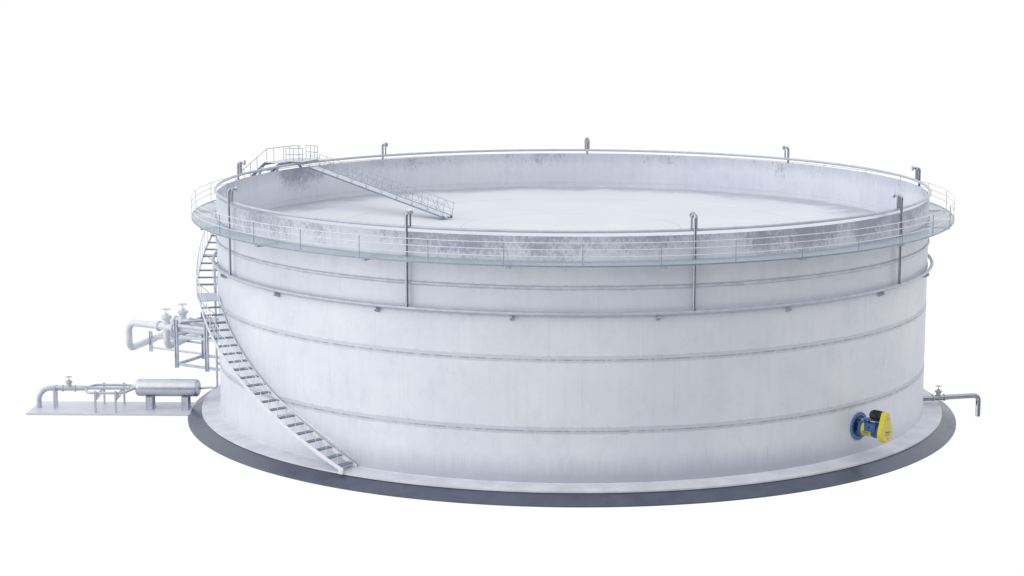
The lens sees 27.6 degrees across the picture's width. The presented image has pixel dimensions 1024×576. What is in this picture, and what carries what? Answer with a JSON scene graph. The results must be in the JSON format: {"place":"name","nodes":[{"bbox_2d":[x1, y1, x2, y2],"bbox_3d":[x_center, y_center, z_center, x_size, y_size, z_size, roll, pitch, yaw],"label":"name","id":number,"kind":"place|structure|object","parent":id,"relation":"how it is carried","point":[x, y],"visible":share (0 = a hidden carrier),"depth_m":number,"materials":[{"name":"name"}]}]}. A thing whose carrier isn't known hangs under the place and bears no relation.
{"place":"outdoors","nodes":[
{"label":"outdoors","id":0,"kind":"place"},
{"bbox_2d":[26,401,195,415],"bbox_3d":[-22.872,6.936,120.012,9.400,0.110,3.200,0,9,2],"label":"base plate","id":1,"kind":"object","parent":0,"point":[82,408],"visible":0.79,"depth_m":119.52,"materials":[{"name":"paint"}]},
{"bbox_2d":[53,387,57,408],"bbox_3d":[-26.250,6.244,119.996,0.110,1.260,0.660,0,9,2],"label":"pipe support","id":2,"kind":"object","parent":1,"relation":"on","point":[55,400],"visible":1,"depth_m":119.75,"materials":[{"name":"grey metal"}]},
{"bbox_2d":[36,376,134,407],"bbox_3d":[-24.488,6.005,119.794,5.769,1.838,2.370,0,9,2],"label":"inlet pipe","id":3,"kind":"object","parent":1,"relation":"on","point":[63,388],"visible":1,"depth_m":119.78,"materials":[{"name":"grey metal"}]},
{"bbox_2d":[94,382,105,412],"bbox_3d":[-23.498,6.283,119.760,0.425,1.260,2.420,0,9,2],"label":"pipe support","id":4,"kind":"object","parent":1,"relation":"on","point":[96,396],"visible":0.93,"depth_m":118.66,"materials":[{"name":"grey metal"}]},
{"bbox_2d":[114,382,125,412],"bbox_3d":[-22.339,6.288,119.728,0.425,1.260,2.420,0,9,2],"label":"pipe support","id":5,"kind":"object","parent":1,"relation":"on","point":[116,397],"visible":0.95,"depth_m":118.59,"materials":[{"name":"grey metal"}]},
{"bbox_2d":[133,379,200,409],"bbox_3d":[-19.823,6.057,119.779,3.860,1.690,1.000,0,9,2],"label":"pressure vessel","id":6,"kind":"object","parent":1,"relation":"on","point":[151,389],"visible":1,"depth_m":119.33,"materials":[{"name":"metal"}]},
{"bbox_2d":[200,261,217,388],"bbox_3d":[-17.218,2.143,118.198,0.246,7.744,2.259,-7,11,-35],"label":"feed pipe","id":7,"kind":"object","parent":6,"relation":"attached to","point":[216,350],"visible":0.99,"depth_m":117.44,"materials":[{"name":"grey metal"}]},
{"bbox_2d":[188,385,955,507],"bbox_3d":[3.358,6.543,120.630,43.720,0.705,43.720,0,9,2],"label":"tank foundation","id":8,"kind":"object","parent":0,"point":[929,433],"visible":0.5,"depth_m":102.70,"materials":[{"name":"grey concrete"}]},
{"bbox_2d":[215,154,929,482],"bbox_3d":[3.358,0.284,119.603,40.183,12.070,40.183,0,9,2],"label":"storage tank","id":9,"kind":"object","parent":8,"relation":"on","point":[583,399],"visible":0.89,"depth_m":102.92,"materials":[{"name":"metal"}]},
{"bbox_2d":[149,312,219,371],"bbox_3d":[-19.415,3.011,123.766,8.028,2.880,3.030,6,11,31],"label":"pipe rack","id":10,"kind":"object","parent":9,"relation":"attached to","point":[205,339],"visible":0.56,"depth_m":122.28,"materials":[{"name":"grey metal"}]},
{"bbox_2d":[125,308,218,350],"bbox_3d":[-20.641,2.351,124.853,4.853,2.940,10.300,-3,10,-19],"label":"loop pipe","id":11,"kind":"object","parent":10,"relation":"attached to","point":[166,326],"visible":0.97,"depth_m":123.43,"materials":[{"name":"white metal"}]},
{"bbox_2d":[170,303,218,338],"bbox_3d":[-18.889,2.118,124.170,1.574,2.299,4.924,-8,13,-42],"label":"branch pipe","id":12,"kind":"object","parent":10,"relation":"attached to","point":[182,312],"visible":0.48,"depth_m":124.27,"materials":[{"name":"white metal"}]},
{"bbox_2d":[196,176,356,474],"bbox_3d":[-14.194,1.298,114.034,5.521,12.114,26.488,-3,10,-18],"label":"spiral stair","id":13,"kind":"object","parent":9,"relation":"attached to","point":[202,297],"visible":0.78,"depth_m":108.46,"materials":[{"name":"metal"}]},
{"bbox_2d":[309,154,453,218],"bbox_3d":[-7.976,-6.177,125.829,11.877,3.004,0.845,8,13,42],"label":"rolling ladder","id":14,"kind":"object","parent":9,"relation":"on","point":[390,195],"visible":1,"depth_m":125.69,"materials":[{"name":"metal"}]},
{"bbox_2d":[211,250,933,320],"bbox_3d":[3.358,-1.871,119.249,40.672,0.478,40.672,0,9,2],"label":"ring pipe","id":15,"kind":"object","parent":9,"relation":"attached to","point":[223,274],"visible":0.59,"depth_m":101.45,"materials":[{"name":"metal"}]},
{"bbox_2d":[227,186,237,274],"bbox_3d":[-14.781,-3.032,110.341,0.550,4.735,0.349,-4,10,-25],"label":"riser pipe","id":16,"kind":"object","parent":15,"relation":"on","point":[229,194],"visible":1,"depth_m":110.12,"materials":[{"name":"metal"}]},
{"bbox_2d":[237,160,245,179],"bbox_3d":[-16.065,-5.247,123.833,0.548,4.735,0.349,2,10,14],"label":"riser pipe","id":17,"kind":"object","parent":15,"relation":"on","point":[239,166],"visible":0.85,"depth_m":123.46,"materials":[{"name":"metal"}]},
{"bbox_2d":[381,142,387,158],"bbox_3d":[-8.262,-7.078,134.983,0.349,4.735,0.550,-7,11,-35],"label":"riser pipe","id":18,"kind":"object","parent":15,"relation":"on","point":[385,144],"visible":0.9,"depth_m":134.61,"materials":[{"name":"metal"}]},
{"bbox_2d":[405,208,412,306],"bbox_3d":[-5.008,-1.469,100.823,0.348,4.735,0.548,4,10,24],"label":"riser pipe","id":19,"kind":"object","parent":15,"relation":"on","point":[409,211],"visible":0.98,"depth_m":100.59,"materials":[{"name":"metal"}]},
{"bbox_2d":[584,137,589,153],"bbox_3d":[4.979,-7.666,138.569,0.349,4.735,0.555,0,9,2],"label":"riser pipe","id":20,"kind":"object","parent":15,"relation":"on","point":[587,143],"visible":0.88,"depth_m":138.26,"materials":[{"name":"metal"}]},
{"bbox_2d":[689,211,697,310],"bbox_3d":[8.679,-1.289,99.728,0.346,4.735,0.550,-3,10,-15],"label":"riser pipe","id":21,"kind":"object","parent":15,"relation":"on","point":[692,214],"visible":1,"depth_m":99.47,"materials":[{"name":"metal"}]},
{"bbox_2d":[782,145,789,162],"bbox_3d":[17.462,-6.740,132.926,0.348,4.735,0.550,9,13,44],"label":"riser pipe","id":22,"kind":"object","parent":15,"relation":"on","point":[784,147],"visible":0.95,"depth_m":132.56,"materials":[{"name":"metal"}]},
{"bbox_2d":[893,192,902,283],"bbox_3d":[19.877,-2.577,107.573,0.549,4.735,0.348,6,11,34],"label":"riser pipe","id":23,"kind":"object","parent":15,"relation":"on","point":[899,200],"visible":1,"depth_m":107.33,"materials":[{"name":"metal"}]},
{"bbox_2d":[911,166,920,186],"bbox_3d":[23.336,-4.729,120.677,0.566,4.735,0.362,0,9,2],"label":"riser pipe","id":24,"kind":"object","parent":15,"relation":"on","point":[917,173],"visible":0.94,"depth_m":120.32,"materials":[{"name":"metal"}]},
{"bbox_2d":[214,149,931,232],"bbox_3d":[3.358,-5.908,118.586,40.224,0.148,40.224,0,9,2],"label":"rim","id":25,"kind":"object","parent":9,"relation":"attached to","point":[580,231],"visible":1,"depth_m":106.74,"materials":[{"name":"white metal"}]},
{"bbox_2d":[191,153,954,268],"bbox_3d":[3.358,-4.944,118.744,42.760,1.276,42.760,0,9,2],"label":"walkway","id":26,"kind":"structure","parent":9,"relation":"attached to","point":[661,263],"depth_m":101.74,"materials":[{"name":"metal"}]},
{"bbox_2d":[242,145,317,175],"bbox_3d":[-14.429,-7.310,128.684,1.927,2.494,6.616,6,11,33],"label":"gauging platform","id":27,"kind":"structure","parent":26,"relation":"on","point":[298,161],"depth_m":129.46,"materials":[{"name":"metal"}]},
{"bbox_2d":[850,409,892,442],"bbox_3d":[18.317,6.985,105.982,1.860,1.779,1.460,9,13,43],"label":"tank mixer","id":28,"kind":"object","parent":9,"relation":"attached to","point":[861,426],"visible":1,"depth_m":105.62,"materials":[{"name":"blue metal"}]},
{"bbox_2d":[923,385,980,416],"bbox_3d":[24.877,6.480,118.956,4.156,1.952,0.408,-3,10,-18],"label":"outlet pipe","id":29,"kind":"object","parent":9,"relation":"attached to","point":[943,397],"visible":0.97,"depth_m":118.91,"materials":[{"name":"metal"}]}
]}

